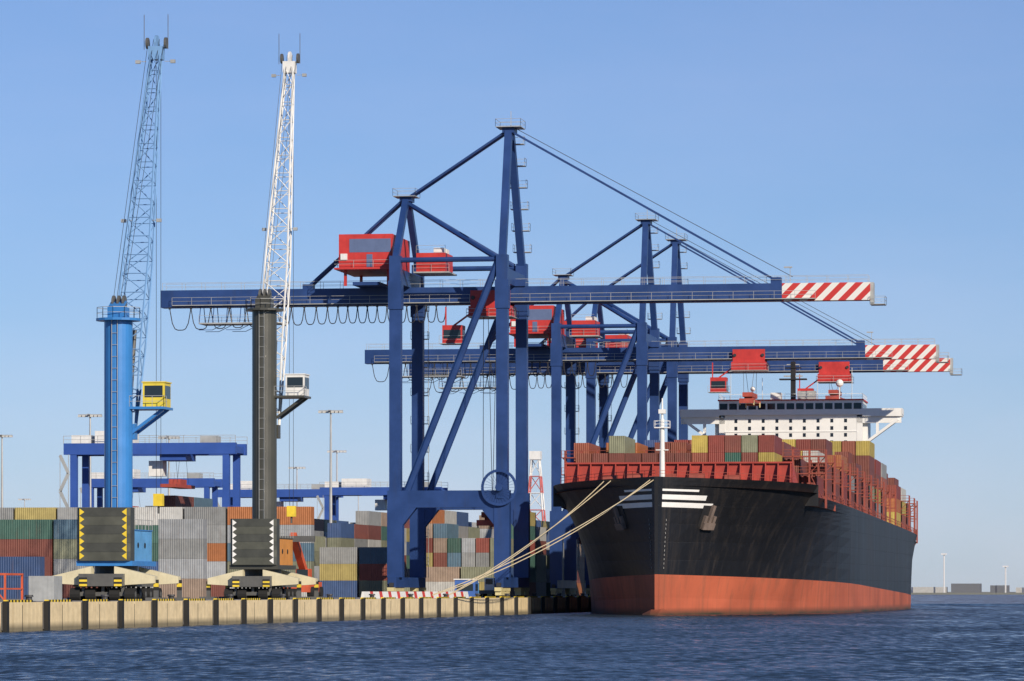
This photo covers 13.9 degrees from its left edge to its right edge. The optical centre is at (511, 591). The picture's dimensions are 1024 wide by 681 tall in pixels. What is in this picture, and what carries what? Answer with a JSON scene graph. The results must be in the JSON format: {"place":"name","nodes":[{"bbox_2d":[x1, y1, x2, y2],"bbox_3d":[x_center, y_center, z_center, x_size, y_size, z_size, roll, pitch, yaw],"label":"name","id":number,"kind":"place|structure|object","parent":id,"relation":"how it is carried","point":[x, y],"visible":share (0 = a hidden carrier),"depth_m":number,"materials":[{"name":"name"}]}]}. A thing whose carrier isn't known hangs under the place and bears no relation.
{"place":"outdoors","nodes":[
{"label":"outdoors","id":0,"kind":"place"},
{"bbox_2d":[0,596,587,601],"bbox_3d":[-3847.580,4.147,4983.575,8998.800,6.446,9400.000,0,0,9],"label":"terminal ground","id":1,"kind":"structure","parent":0,"point":[1,600],"depth_m":477.79,"materials":[{"name":"concrete"}]},
{"bbox_2d":[0,435,12,507],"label":"light mast","id":2,"kind":"object","parent":1,"relation":"on","point":[1,436],"visible":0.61,"depth_m":918.81,"materials":[{"name":"grey metal"}]},
{"bbox_2d":[0,573,61,600],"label":"equipment racks","id":3,"kind":"object","parent":1,"relation":"on","point":[42,588],"visible":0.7,"depth_m":403.62,"materials":[{"name":"white metal"}]},
{"bbox_2d":[78,414,101,506],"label":"light mast","id":4,"kind":"object","parent":1,"relation":"on","point":[89,415],"visible":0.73,"depth_m":811.79,"materials":[{"name":"grey metal"}]},
{"bbox_2d":[54,35,189,600],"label":"mobile harbour crane","id":5,"kind":"object","parent":1,"relation":"on","point":[114,546],"visible":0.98,"depth_m":428.70,"materials":[{"name":"blue metal"}]},
{"bbox_2d":[79,469,221,506],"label":"yard gantry crane","id":6,"kind":"object","parent":1,"relation":"on","point":[195,479],"visible":0.32,"depth_m":829.58,"materials":[{"name":"metal"}]},
{"bbox_2d":[59,431,246,506],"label":"yard gantry crane","id":7,"kind":"object","parent":1,"relation":"on","point":[85,447],"visible":0.5,"depth_m":631.82,"materials":[{"name":"metal"}]},
{"bbox_2d":[158,436,179,494],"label":"light mast","id":8,"kind":"object","parent":1,"relation":"on","point":[168,461],"visible":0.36,"depth_m":899.80,"materials":[{"name":"grey metal"}]},
{"bbox_2d":[199,52,324,598],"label":"mobile harbour crane","id":9,"kind":"object","parent":1,"relation":"on","point":[261,553],"visible":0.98,"depth_m":494.31,"materials":[{"name":"white metal"}]},
{"bbox_2d":[218,481,342,520],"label":"yard gantry crane","id":10,"kind":"object","parent":1,"relation":"on","point":[300,494],"visible":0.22,"depth_m":917.28,"materials":[{"name":"metal"}]},
{"bbox_2d":[0,495,587,598],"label":"shipping containers","id":11,"kind":"object","parent":1,"relation":"on","point":[191,542],"visible":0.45,"depth_m":603.93,"materials":[{"name":"metal"}]},
{"bbox_2d":[288,467,305,506],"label":"light mast","id":12,"kind":"object","parent":1,"relation":"on","point":[296,468],"visible":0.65,"depth_m":1154.87,"materials":[{"name":"grey metal"}]},
{"bbox_2d":[280,532,322,596],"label":"reach stacker","id":13,"kind":"object","parent":1,"relation":"on","point":[303,569],"visible":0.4,"depth_m":568.65,"materials":[{"name":"red metal"}]},
{"bbox_2d":[318,410,342,522],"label":"light mast","id":14,"kind":"object","parent":1,"relation":"on","point":[330,469],"visible":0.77,"depth_m":793.80,"materials":[{"name":"grey metal"}]},
{"bbox_2d":[327,450,346,480],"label":"light mast","id":15,"kind":"object","parent":1,"relation":"on","point":[338,451],"visible":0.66,"depth_m":1019.84,"materials":[{"name":"grey metal"}]},
{"bbox_2d":[316,478,447,519],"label":"yard gantry crane","id":16,"kind":"object","parent":1,"relation":"on","point":[354,487],"visible":0.32,"depth_m":899.21,"materials":[{"name":"metal"}]},
{"bbox_2d":[361,592,468,598],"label":"quay barriers","id":17,"kind":"object","parent":1,"relation":"on","point":[378,595],"visible":0.64,"depth_m":558.35,"materials":[{"name":"plastic"}]},
{"bbox_2d":[454,579,477,596],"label":"guard booth","id":18,"kind":"object","parent":1,"relation":"on","point":[471,589],"visible":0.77,"depth_m":609.71,"materials":[{"name":"blue metal"}]},
{"bbox_2d":[479,578,496,596],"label":"terminal tractor","id":19,"kind":"object","parent":1,"relation":"on","point":[489,584],"visible":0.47,"depth_m":640.00,"materials":[{"name":"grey metal"}]},
{"bbox_2d":[160,118,886,597],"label":"gantry crane","id":20,"kind":"object","parent":1,"relation":"on","point":[512,294],"visible":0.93,"depth_m":624.29,"materials":[{"name":"metal"}]},
{"bbox_2d":[528,451,545,520],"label":"lattice tower","id":21,"kind":"structure","parent":1,"relation":"on","point":[535,455],"depth_m":1498.34,"materials":[{"name":"metal"}]},
{"bbox_2d":[365,213,948,595],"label":"gantry crane","id":22,"kind":"object","parent":1,"relation":"on","point":[545,321],"visible":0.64,"depth_m":779.56,"materials":[{"name":"metal"}]},
{"bbox_2d":[409,227,961,595],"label":"gantry crane","id":23,"kind":"object","parent":1,"relation":"on","point":[831,371],"visible":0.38,"depth_m":823.56,"materials":[{"name":"metal"}]},
{"bbox_2d":[0,595,1023,680],"bbox_3d":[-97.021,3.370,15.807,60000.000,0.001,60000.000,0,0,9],"label":"sea water","id":24,"kind":"structure","parent":0,"point":[952,638],"depth_m":247.70,"materials":[{"name":"blue liquid"}]},
{"bbox_2d":[0,593,590,631],"bbox_3d":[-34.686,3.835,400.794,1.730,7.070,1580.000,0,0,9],"label":"quay wall","id":25,"kind":"structure","parent":24,"relation":"in","point":[28,614],"depth_m":441.76,"materials":[{"name":"concrete"}]},
{"bbox_2d":[432,361,917,614],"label":"container ship","id":26,"kind":"object","parent":24,"relation":"on","point":[775,503],"visible":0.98,"depth_m":626.83,"materials":[{"name":"metal"}]},
{"bbox_2d":[0,0,1023,591],"label":"sky","id":27,"kind":"structure","parent":0,"point":[883,140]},
{"bbox_2d":[911,592,1023,594],"bbox_3d":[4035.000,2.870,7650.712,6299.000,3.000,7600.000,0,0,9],"label":"shore ground","id":28,"kind":"structure","parent":0,"point":[989,593],"depth_m":4381.25,"materials":[{"name":"grey concrete"}]},
{"bbox_2d":[911,553,1023,592],"bbox_3d":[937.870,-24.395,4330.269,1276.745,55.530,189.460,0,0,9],"label":"shore buildings","id":29,"kind":"structure","parent":28,"relation":"on","point":[968,588],"depth_m":4425.43,"materials":[{"name":"concrete"}]}
]}

